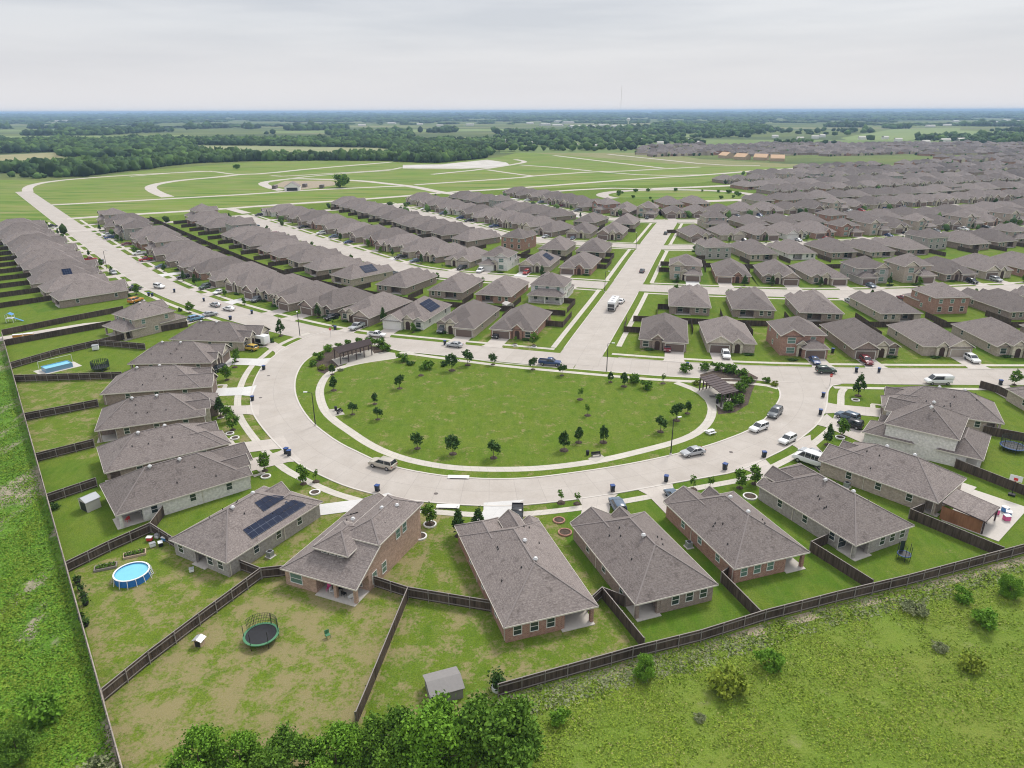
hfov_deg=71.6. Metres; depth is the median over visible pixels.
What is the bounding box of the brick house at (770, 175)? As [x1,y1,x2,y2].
[761,172,782,178]
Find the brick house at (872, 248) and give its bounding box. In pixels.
[841,238,895,257]
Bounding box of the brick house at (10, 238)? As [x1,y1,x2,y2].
[1,230,59,245]
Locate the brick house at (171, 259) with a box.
[163,246,212,266]
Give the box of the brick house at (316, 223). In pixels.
[306,213,345,229]
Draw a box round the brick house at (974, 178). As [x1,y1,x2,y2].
[960,175,984,182]
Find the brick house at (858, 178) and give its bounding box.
[845,175,866,181]
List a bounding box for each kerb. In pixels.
[18,194,286,335]
[250,331,840,505]
[251,215,600,281]
[294,345,780,478]
[323,342,541,365]
[390,348,729,378]
[395,204,624,243]
[564,292,605,347]
[604,293,637,351]
[618,357,1007,368]
[650,284,1013,289]
[650,291,848,297]
[890,384,1004,384]
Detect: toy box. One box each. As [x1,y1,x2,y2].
[1001,505,1010,512]
[1002,514,1011,520]
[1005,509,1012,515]
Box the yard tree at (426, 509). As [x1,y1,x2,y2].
[420,501,437,524]
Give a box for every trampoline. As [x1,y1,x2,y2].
[90,358,109,369]
[242,613,278,650]
[896,541,912,561]
[1000,434,1023,454]
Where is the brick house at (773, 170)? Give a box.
[765,168,779,173]
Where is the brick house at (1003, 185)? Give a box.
[989,180,1017,190]
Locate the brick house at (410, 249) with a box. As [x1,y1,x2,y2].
[398,236,446,257]
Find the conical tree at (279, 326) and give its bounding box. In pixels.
[275,317,284,336]
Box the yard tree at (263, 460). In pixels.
[256,450,269,471]
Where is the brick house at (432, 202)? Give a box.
[423,197,452,209]
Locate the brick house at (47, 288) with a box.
[37,273,108,295]
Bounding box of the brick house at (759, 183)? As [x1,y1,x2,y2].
[751,180,771,186]
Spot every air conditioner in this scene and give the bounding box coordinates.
[265,549,276,559]
[683,540,693,549]
[843,481,850,488]
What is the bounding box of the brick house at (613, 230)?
[596,221,628,239]
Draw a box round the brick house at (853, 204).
[841,198,868,209]
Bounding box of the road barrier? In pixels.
[12,333,22,337]
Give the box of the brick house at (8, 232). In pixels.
[0,225,54,241]
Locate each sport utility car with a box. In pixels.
[127,296,143,303]
[153,282,164,288]
[176,273,189,278]
[187,314,203,321]
[198,282,210,288]
[213,363,226,372]
[245,343,258,350]
[250,295,261,301]
[368,456,397,470]
[476,267,483,272]
[491,333,498,338]
[522,268,529,274]
[608,496,627,510]
[664,346,670,351]
[721,348,730,358]
[749,419,768,432]
[767,404,782,418]
[778,431,796,444]
[815,365,836,373]
[834,410,860,418]
[837,417,863,429]
[859,354,873,364]
[963,352,980,362]
[965,277,978,283]
[989,275,1002,281]
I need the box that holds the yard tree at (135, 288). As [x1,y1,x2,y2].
[131,284,138,294]
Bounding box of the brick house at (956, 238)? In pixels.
[941,230,990,249]
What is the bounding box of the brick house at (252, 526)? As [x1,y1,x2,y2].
[168,481,322,576]
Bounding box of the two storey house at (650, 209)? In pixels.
[636,201,658,217]
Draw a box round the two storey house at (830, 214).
[815,208,846,220]
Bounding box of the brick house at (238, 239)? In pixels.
[231,229,286,244]
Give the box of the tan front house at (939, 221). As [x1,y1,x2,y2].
[924,214,961,229]
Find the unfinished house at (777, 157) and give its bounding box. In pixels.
[770,154,784,160]
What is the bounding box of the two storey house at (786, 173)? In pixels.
[776,169,797,178]
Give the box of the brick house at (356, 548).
[280,493,423,606]
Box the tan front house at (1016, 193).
[1002,189,1023,199]
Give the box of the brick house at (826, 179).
[814,176,837,182]
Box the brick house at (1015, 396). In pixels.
[1005,386,1023,410]
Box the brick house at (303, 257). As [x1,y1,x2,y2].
[286,246,341,267]
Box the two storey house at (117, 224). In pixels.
[113,217,134,234]
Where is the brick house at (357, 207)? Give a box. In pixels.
[349,202,387,212]
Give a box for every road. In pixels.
[0,322,98,340]
[16,191,574,367]
[232,214,607,288]
[251,330,840,504]
[382,203,639,247]
[515,200,664,222]
[556,221,676,365]
[574,357,1023,384]
[596,189,752,198]
[639,284,1023,296]
[651,185,729,188]
[662,239,870,249]
[665,219,727,222]
[705,199,741,201]
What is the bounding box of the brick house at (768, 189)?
[756,184,787,194]
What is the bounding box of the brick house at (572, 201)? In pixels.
[560,195,589,207]
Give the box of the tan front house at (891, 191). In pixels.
[877,187,903,195]
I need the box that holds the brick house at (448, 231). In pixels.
[430,223,474,239]
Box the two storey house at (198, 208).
[184,203,218,219]
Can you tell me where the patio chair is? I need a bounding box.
[324,629,330,638]
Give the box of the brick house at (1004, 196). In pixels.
[985,189,1014,200]
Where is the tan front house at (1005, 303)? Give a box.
[961,287,1023,319]
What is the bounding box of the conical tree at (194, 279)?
[192,274,197,285]
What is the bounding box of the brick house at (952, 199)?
[932,192,960,203]
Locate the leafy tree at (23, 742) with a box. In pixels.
[0,724,41,767]
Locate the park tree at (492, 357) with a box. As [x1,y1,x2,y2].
[488,352,497,364]
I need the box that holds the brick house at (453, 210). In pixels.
[443,202,475,214]
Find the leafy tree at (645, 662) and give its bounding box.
[630,652,656,681]
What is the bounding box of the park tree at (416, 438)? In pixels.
[410,431,423,449]
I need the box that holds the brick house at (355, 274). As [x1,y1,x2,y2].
[330,261,393,285]
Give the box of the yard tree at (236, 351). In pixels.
[231,347,239,361]
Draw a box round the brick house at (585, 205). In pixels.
[574,198,600,210]
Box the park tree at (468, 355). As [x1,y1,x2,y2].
[461,349,473,365]
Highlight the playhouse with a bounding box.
[191,634,205,647]
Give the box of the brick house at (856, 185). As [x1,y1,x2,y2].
[844,180,868,188]
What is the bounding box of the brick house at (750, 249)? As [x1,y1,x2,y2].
[728,238,777,260]
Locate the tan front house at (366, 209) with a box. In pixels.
[357,203,394,215]
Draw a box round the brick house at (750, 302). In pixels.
[725,286,776,318]
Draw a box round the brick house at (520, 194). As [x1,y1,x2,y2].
[512,188,536,198]
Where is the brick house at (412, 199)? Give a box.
[405,192,432,204]
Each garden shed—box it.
[78,491,100,512]
[423,666,464,701]
[502,301,513,306]
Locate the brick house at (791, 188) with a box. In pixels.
[778,183,803,192]
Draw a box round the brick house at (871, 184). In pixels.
[860,180,883,187]
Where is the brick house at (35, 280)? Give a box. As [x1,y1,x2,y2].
[27,265,102,287]
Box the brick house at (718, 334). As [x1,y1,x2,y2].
[698,316,756,352]
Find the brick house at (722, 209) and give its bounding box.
[705,203,739,215]
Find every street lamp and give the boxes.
[303,391,315,425]
[670,416,681,454]
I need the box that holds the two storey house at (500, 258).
[478,246,520,270]
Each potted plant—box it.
[72,574,82,583]
[73,582,85,590]
[76,589,89,598]
[76,609,86,620]
[79,616,89,626]
[80,594,90,605]
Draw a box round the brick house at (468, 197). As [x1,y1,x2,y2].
[458,192,481,201]
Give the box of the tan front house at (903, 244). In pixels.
[871,236,930,254]
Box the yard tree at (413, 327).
[410,322,415,332]
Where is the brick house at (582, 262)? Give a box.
[558,251,601,274]
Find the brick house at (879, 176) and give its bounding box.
[875,174,893,179]
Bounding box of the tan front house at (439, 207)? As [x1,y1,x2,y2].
[433,199,464,212]
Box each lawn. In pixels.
[0,165,1023,728]
[0,175,1023,368]
[0,181,1023,367]
[8,318,1023,767]
[296,345,778,477]
[613,191,743,199]
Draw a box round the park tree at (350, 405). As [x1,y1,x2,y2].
[347,402,357,414]
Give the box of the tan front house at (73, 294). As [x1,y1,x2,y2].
[49,279,128,307]
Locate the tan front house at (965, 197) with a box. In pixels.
[950,191,983,203]
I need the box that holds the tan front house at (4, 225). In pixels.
[0,220,44,230]
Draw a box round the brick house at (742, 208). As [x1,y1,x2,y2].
[727,201,760,215]
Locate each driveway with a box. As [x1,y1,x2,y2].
[106,274,125,277]
[128,254,147,256]
[128,287,149,292]
[137,260,154,263]
[158,272,183,276]
[167,277,191,280]
[186,313,219,323]
[189,286,215,291]
[202,290,231,296]
[215,385,255,395]
[219,404,259,415]
[223,298,249,304]
[226,358,269,366]
[229,436,290,451]
[250,450,300,470]
[261,342,289,353]
[262,309,287,315]
[281,313,310,320]
[319,493,391,514]
[336,326,366,332]
[348,244,367,247]
[381,329,398,337]
[446,336,471,344]
[448,268,466,271]
[473,271,490,274]
[477,500,522,519]
[483,338,508,347]
[514,272,530,276]
[560,274,571,277]
[579,494,617,512]
[635,482,672,512]
[663,351,685,362]
[686,281,699,285]
[710,352,733,363]
[718,283,733,287]
[735,459,771,477]
[784,285,801,289]
[789,435,822,471]
[805,358,833,367]
[814,414,864,441]
[823,402,880,416]
[833,285,854,289]
[856,359,889,368]
[863,285,884,289]
[951,357,987,367]
[963,281,986,285]
[986,279,1018,284]
[995,385,1009,398]
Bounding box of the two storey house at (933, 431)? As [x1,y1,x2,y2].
[862,396,991,467]
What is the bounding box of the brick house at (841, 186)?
[828,181,853,190]
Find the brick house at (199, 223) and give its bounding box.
[195,215,234,226]
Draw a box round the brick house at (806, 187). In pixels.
[794,182,819,192]
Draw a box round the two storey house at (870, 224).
[851,214,891,235]
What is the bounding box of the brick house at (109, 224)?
[103,215,153,231]
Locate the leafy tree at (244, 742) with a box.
[209,727,264,767]
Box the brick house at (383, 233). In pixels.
[362,227,408,245]
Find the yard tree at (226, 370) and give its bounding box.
[218,364,230,380]
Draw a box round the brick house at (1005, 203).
[995,201,1023,207]
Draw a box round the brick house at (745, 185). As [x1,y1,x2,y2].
[730,180,758,189]
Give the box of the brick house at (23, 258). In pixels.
[14,248,82,266]
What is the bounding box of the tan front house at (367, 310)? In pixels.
[338,291,412,326]
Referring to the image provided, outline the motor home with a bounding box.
[607,295,619,310]
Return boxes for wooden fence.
[0,246,8,249]
[0,251,11,255]
[0,255,16,260]
[0,261,16,266]
[0,267,21,273]
[0,273,30,280]
[0,280,29,287]
[0,287,39,297]
[0,296,51,307]
[1,306,123,335]
[1,332,122,767]
[4,320,110,345]
[10,340,145,368]
[14,372,121,381]
[24,399,98,420]
[35,439,94,461]
[47,477,97,503]
[65,522,173,571]
[97,321,187,340]
[100,568,262,701]
[149,506,164,525]
[150,217,565,315]
[173,220,186,223]
[181,223,195,227]
[189,227,203,230]
[194,240,205,243]
[198,230,218,235]
[205,245,216,248]
[207,235,221,239]
[217,250,228,253]
[218,239,232,243]
[229,244,241,248]
[239,560,259,573]
[240,249,257,254]
[253,254,269,259]
[260,565,284,579]
[268,260,287,265]
[284,267,304,272]
[310,274,330,279]
[339,209,350,212]
[354,282,370,288]
[354,587,407,722]
[358,215,368,218]
[368,218,379,221]
[371,224,609,262]
[373,576,407,595]
[379,222,391,225]
[408,289,422,297]
[408,587,490,611]
[418,234,430,237]
[462,293,473,302]
[475,244,485,248]
[498,544,1023,697]
[513,297,520,306]
[546,311,571,326]
[564,298,574,312]
[587,587,601,612]
[597,259,611,268]
[598,227,635,231]
[602,586,644,643]
[603,587,625,606]
[606,253,613,259]
[624,316,640,332]
[633,316,1023,327]
[657,304,668,313]
[659,267,668,271]
[660,261,840,268]
[667,229,706,232]
[696,255,705,262]
[720,566,728,582]
[721,571,760,613]
[739,256,749,263]
[745,321,752,335]
[779,255,790,262]
[809,533,828,550]
[810,541,873,584]
[817,254,831,261]
[855,313,869,322]
[856,252,871,258]
[865,322,881,333]
[894,251,905,255]
[908,502,924,518]
[909,508,1004,552]
[925,312,946,321]
[929,249,945,255]
[954,458,1023,495]
[957,246,977,252]
[979,381,1007,396]
[982,425,1023,440]
[985,310,1011,321]
[989,245,1006,251]
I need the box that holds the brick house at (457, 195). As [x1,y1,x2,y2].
[448,190,470,199]
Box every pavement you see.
[48,222,219,320]
[80,220,554,349]
[234,332,847,516]
[252,214,609,280]
[395,203,625,242]
[436,278,595,290]
[515,199,664,219]
[551,289,600,347]
[604,249,630,280]
[612,353,1023,365]
[617,293,648,346]
[633,223,651,242]
[649,293,840,299]
[650,251,667,282]
[654,282,1023,288]
[668,226,1021,244]
[669,223,682,244]
[833,386,984,389]
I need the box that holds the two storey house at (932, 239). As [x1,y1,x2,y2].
[904,228,948,249]
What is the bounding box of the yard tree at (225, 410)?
[220,404,234,422]
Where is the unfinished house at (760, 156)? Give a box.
[753,154,768,159]
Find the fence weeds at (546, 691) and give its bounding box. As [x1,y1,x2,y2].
[497,557,1023,716]
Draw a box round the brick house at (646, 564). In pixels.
[570,506,718,621]
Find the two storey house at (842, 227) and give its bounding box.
[824,218,863,236]
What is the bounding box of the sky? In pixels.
[0,0,1023,112]
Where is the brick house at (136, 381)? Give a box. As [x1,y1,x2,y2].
[99,364,217,404]
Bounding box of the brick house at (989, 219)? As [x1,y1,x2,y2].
[969,210,1001,225]
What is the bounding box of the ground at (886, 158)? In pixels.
[0,110,1021,752]
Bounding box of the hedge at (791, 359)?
[785,358,798,360]
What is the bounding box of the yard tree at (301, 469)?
[296,464,309,485]
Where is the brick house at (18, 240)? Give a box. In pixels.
[6,233,67,250]
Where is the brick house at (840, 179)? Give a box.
[831,176,849,182]
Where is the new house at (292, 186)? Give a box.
[284,181,300,190]
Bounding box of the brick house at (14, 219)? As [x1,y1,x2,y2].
[0,218,45,224]
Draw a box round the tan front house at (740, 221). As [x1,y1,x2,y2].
[728,214,769,226]
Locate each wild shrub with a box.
[17,687,66,730]
[75,751,126,767]
[317,364,326,369]
[323,344,332,351]
[549,706,571,727]
[692,380,701,384]
[693,712,706,723]
[705,663,753,700]
[752,647,786,673]
[770,380,778,386]
[897,598,929,616]
[931,639,949,653]
[952,584,974,604]
[956,649,989,673]
[969,606,998,631]
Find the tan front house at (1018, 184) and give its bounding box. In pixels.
[1008,181,1023,187]
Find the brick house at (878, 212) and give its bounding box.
[864,208,901,218]
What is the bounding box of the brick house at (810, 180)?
[801,177,819,183]
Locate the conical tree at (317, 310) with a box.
[314,305,320,317]
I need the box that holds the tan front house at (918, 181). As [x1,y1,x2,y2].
[904,177,932,186]
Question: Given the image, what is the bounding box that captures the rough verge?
[0,333,117,767]
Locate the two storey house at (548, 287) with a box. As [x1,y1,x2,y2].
[527,271,574,304]
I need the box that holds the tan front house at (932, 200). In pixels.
[915,193,948,205]
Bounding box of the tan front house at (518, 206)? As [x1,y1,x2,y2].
[503,202,537,210]
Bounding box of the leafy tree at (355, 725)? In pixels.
[346,721,363,746]
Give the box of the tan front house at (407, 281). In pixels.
[375,267,437,294]
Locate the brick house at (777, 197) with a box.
[767,192,798,202]
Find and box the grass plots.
[0,153,792,221]
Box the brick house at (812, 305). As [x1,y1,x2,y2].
[784,289,844,320]
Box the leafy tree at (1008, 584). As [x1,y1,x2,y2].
[997,572,1023,599]
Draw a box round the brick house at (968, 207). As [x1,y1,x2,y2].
[956,204,989,213]
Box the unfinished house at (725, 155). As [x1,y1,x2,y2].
[718,152,734,157]
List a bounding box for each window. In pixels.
[123,427,130,433]
[150,505,158,513]
[177,544,183,553]
[189,493,196,501]
[207,557,213,565]
[217,561,223,570]
[226,482,232,490]
[253,544,259,554]
[275,530,281,539]
[289,572,302,584]
[297,516,302,525]
[372,569,377,583]
[381,560,386,574]
[395,527,400,539]
[402,521,406,532]
[513,625,521,635]
[530,621,538,631]
[546,618,554,627]
[643,340,648,346]
[671,595,679,605]
[677,307,682,311]
[685,592,693,601]
[697,536,701,544]
[699,589,707,598]
[715,553,719,562]
[740,310,745,314]
[740,568,747,576]
[753,564,761,573]
[766,561,774,570]
[777,499,782,508]
[786,347,794,352]
[787,337,795,343]
[798,451,820,462]
[801,514,807,523]
[828,531,835,540]
[837,537,846,548]
[845,471,851,479]
[874,482,881,490]
[879,537,885,545]
[888,348,895,353]
[889,533,895,541]
[898,530,905,538]
[905,493,912,502]
[974,421,980,427]
[999,348,1006,353]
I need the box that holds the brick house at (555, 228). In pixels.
[533,220,574,236]
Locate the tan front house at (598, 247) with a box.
[575,237,612,257]
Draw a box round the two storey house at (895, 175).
[883,172,903,178]
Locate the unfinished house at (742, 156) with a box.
[733,153,750,159]
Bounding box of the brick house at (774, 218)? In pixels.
[759,213,798,224]
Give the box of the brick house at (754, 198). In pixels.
[741,193,774,203]
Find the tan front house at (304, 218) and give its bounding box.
[296,210,331,225]
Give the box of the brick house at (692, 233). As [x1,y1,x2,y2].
[676,224,714,241]
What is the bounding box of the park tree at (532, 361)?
[528,357,537,369]
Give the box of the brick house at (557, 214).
[536,208,576,220]
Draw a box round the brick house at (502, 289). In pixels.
[474,275,529,303]
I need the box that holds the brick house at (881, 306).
[848,290,923,321]
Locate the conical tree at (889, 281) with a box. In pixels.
[887,274,892,284]
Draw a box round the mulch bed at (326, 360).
[316,346,757,413]
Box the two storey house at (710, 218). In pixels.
[696,209,728,228]
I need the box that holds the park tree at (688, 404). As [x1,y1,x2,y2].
[685,401,691,414]
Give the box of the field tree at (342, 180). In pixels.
[332,174,349,187]
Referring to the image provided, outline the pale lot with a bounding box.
[403,160,508,168]
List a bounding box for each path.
[253,468,264,476]
[316,351,716,471]
[328,352,714,461]
[332,349,374,365]
[400,351,777,388]
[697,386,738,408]
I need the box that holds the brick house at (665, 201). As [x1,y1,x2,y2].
[654,195,683,207]
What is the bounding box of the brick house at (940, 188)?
[925,184,953,193]
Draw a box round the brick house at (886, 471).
[818,440,1023,541]
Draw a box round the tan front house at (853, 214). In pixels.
[843,210,868,220]
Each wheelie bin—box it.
[374,484,379,491]
[610,484,615,491]
[664,474,668,481]
[722,462,728,469]
[761,450,766,457]
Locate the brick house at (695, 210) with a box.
[681,204,709,217]
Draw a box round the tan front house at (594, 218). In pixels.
[573,212,608,225]
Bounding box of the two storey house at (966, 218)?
[945,209,985,227]
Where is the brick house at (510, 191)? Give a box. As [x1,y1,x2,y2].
[502,186,527,196]
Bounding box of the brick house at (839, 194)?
[825,189,854,198]
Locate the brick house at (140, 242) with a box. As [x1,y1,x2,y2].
[133,231,189,249]
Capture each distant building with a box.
[539,123,550,125]
[858,136,866,139]
[894,138,902,141]
[940,138,950,141]
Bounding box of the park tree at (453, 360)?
[445,353,458,371]
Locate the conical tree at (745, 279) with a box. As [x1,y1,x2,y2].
[742,274,747,285]
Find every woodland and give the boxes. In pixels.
[0,110,1023,128]
[0,119,1023,150]
[0,133,502,156]
[0,143,495,177]
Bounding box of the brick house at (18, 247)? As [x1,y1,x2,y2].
[10,238,64,255]
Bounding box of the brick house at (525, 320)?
[489,303,551,339]
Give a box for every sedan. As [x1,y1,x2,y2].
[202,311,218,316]
[209,301,220,306]
[212,289,221,293]
[222,305,234,310]
[445,341,462,347]
[663,488,675,495]
[680,445,705,457]
[798,447,820,451]
[808,356,820,364]
[865,282,876,287]
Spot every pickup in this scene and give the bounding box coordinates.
[84,256,97,259]
[132,250,145,255]
[138,256,152,261]
[297,225,307,228]
[323,313,339,320]
[348,322,364,330]
[367,330,386,337]
[394,254,406,258]
[456,264,466,269]
[512,502,523,519]
[538,357,561,366]
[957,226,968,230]
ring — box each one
[225,431,233,435]
[230,435,239,439]
[261,473,270,478]
[309,489,320,495]
[418,532,426,540]
[423,520,436,527]
[553,516,564,523]
[558,528,571,536]
[743,492,757,499]
[835,435,844,439]
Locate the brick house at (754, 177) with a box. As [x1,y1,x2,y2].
[746,173,769,181]
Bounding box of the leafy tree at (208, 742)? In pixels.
[159,721,229,767]
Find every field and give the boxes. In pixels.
[0,153,62,160]
[6,135,189,137]
[200,145,385,151]
[276,128,519,132]
[500,136,1022,152]
[540,153,891,166]
[842,128,992,139]
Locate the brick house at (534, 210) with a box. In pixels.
[518,204,555,215]
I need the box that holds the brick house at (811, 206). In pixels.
[794,198,829,213]
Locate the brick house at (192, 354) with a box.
[127,341,230,368]
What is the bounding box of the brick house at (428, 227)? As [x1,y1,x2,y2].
[415,218,462,234]
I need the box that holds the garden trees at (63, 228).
[58,142,1022,234]
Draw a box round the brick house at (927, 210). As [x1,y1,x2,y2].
[914,206,947,216]
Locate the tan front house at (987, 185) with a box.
[974,182,1000,189]
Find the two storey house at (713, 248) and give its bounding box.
[695,237,731,258]
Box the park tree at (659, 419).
[655,415,667,432]
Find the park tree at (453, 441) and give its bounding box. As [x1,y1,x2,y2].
[445,433,460,455]
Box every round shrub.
[50,502,60,509]
[309,360,317,365]
[312,352,324,359]
[372,337,385,347]
[379,343,390,350]
[395,353,408,361]
[406,360,415,365]
[421,360,434,369]
[628,373,639,382]
[639,380,652,389]
[679,363,692,372]
[698,361,709,370]
[709,362,722,370]
[715,393,727,401]
[720,362,730,372]
[722,401,735,411]
[726,364,737,372]
[727,393,741,404]
[733,392,744,403]
[734,368,748,376]
[734,381,748,392]
[740,375,754,384]
[762,377,770,382]
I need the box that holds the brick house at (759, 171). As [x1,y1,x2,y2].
[746,169,768,174]
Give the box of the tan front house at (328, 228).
[321,218,359,233]
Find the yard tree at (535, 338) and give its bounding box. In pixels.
[529,331,540,345]
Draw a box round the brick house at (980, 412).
[881,385,1004,431]
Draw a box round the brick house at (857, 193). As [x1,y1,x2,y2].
[845,189,871,198]
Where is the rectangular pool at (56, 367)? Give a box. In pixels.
[34,354,81,373]
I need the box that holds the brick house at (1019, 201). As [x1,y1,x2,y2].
[1008,198,1023,206]
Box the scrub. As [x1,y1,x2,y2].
[7,169,46,178]
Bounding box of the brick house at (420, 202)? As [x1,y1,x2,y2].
[415,195,438,206]
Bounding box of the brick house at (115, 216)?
[104,213,148,220]
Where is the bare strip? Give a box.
[499,556,1023,700]
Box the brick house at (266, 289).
[241,273,312,301]
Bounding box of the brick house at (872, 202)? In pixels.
[855,195,888,208]
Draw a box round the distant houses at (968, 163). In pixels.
[635,140,1023,177]
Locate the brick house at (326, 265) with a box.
[303,254,362,276]
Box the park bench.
[591,451,600,456]
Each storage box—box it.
[91,344,98,349]
[146,536,152,540]
[149,541,155,547]
[157,540,162,546]
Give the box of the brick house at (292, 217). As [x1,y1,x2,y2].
[286,209,314,222]
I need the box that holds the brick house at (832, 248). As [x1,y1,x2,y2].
[803,237,857,259]
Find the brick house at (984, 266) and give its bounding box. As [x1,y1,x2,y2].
[951,253,1013,278]
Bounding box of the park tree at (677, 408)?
[669,402,686,421]
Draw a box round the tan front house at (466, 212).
[459,204,491,218]
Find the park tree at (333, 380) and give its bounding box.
[329,376,336,391]
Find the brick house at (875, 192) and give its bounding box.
[856,187,888,196]
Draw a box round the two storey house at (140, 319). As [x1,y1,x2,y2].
[102,299,187,340]
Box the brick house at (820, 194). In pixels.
[806,189,834,201]
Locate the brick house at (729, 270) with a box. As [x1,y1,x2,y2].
[710,258,751,282]
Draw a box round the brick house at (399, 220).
[391,214,436,225]
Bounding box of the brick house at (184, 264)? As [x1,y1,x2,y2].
[175,251,226,272]
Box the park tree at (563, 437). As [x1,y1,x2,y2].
[558,430,569,451]
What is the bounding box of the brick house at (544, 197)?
[537,191,562,202]
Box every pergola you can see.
[333,339,371,363]
[699,374,738,406]
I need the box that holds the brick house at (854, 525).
[756,463,914,560]
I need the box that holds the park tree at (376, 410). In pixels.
[373,407,382,419]
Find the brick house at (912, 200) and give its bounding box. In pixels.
[894,193,927,206]
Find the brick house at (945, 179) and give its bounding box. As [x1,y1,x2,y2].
[935,176,959,183]
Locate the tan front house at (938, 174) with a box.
[929,172,949,177]
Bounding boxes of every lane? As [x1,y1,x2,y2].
[22,171,206,191]
[51,186,404,204]
[67,168,792,218]
[67,188,649,231]
[138,171,231,175]
[145,162,390,196]
[227,208,249,213]
[258,178,453,194]
[272,167,402,175]
[296,170,390,177]
[414,167,694,184]
[436,159,526,173]
[489,170,532,175]
[524,165,589,170]
[552,155,660,167]
[596,171,671,175]
[609,154,759,165]
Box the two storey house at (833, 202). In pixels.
[819,196,848,211]
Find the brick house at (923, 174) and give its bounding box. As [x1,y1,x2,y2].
[916,172,935,177]
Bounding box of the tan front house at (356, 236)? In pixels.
[347,224,386,242]
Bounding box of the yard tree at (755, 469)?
[749,463,762,485]
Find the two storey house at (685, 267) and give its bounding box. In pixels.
[669,254,702,281]
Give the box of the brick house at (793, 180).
[784,177,803,184]
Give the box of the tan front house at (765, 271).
[753,259,801,284]
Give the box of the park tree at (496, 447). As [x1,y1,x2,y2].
[487,440,500,459]
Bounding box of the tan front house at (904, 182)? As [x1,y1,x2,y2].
[891,178,916,186]
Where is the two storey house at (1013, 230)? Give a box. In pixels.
[989,222,1023,242]
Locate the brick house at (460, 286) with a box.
[428,272,483,299]
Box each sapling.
[312,469,319,483]
[418,364,423,376]
[557,489,564,504]
[573,492,581,505]
[577,387,583,400]
[584,403,590,416]
[660,373,665,383]
[689,474,697,490]
[708,476,715,483]
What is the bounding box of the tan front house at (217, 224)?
[202,217,233,232]
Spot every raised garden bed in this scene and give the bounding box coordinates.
[93,561,117,572]
[123,548,145,559]
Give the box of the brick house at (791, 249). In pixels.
[766,239,816,259]
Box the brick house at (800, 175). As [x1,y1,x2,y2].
[793,171,811,178]
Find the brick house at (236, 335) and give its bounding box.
[169,320,270,350]
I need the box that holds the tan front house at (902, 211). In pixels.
[883,206,923,216]
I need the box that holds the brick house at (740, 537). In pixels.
[663,486,809,582]
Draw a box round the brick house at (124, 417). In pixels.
[94,391,218,442]
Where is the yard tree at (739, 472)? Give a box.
[734,467,748,489]
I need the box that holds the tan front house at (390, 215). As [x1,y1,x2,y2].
[379,209,419,222]
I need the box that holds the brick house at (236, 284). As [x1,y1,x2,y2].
[223,268,283,293]
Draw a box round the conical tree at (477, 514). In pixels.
[470,505,483,521]
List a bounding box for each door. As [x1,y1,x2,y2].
[79,501,86,511]
[212,381,216,392]
[223,351,229,362]
[226,284,232,291]
[244,292,251,298]
[279,303,287,310]
[301,307,311,315]
[354,318,366,325]
[384,322,398,329]
[406,321,409,329]
[448,326,452,333]
[456,329,471,336]
[480,265,491,270]
[493,331,508,338]
[520,267,531,271]
[561,269,572,274]
[567,234,576,237]
[598,235,606,239]
[654,341,659,349]
[665,344,683,351]
[686,276,698,281]
[710,345,728,352]
[718,277,731,282]
[734,344,739,352]
[735,236,743,239]
[768,236,777,240]
[784,280,797,284]
[788,235,797,239]
[805,351,824,358]
[816,234,824,238]
[833,280,845,284]
[855,351,875,358]
[862,279,875,284]
[878,348,884,357]
[895,229,902,233]
[922,277,933,282]
[938,347,944,356]
[950,349,969,356]
[962,275,974,280]
[986,273,997,278]
[1014,349,1020,357]
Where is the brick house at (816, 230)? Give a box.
[793,219,835,238]
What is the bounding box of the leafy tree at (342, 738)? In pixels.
[305,719,367,767]
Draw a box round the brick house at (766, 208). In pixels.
[751,201,783,214]
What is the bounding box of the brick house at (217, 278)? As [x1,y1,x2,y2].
[207,261,276,287]
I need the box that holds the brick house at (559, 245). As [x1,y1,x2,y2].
[538,235,575,255]
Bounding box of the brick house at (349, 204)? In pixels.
[338,199,374,209]
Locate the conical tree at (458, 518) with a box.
[451,505,464,537]
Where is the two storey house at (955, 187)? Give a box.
[942,182,964,191]
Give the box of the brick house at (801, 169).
[791,167,808,172]
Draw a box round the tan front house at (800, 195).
[786,191,817,200]
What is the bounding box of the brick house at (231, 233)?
[220,226,270,239]
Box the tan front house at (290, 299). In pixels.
[269,280,338,311]
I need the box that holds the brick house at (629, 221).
[611,213,640,228]
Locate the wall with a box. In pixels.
[286,188,297,190]
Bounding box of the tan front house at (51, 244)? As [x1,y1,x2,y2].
[15,241,77,256]
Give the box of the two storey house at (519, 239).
[500,228,537,250]
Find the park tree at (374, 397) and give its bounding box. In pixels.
[371,392,377,404]
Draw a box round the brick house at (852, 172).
[843,169,864,175]
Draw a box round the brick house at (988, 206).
[969,201,1002,210]
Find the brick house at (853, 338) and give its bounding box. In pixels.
[819,317,901,358]
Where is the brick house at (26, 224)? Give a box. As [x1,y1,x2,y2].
[0,222,48,232]
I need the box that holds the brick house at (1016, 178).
[1003,174,1023,181]
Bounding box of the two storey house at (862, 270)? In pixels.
[840,255,890,284]
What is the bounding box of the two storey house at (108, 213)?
[96,208,125,224]
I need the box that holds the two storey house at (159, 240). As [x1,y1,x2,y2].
[144,232,183,254]
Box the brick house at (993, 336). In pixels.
[951,317,1023,357]
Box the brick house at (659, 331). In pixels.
[638,312,687,351]

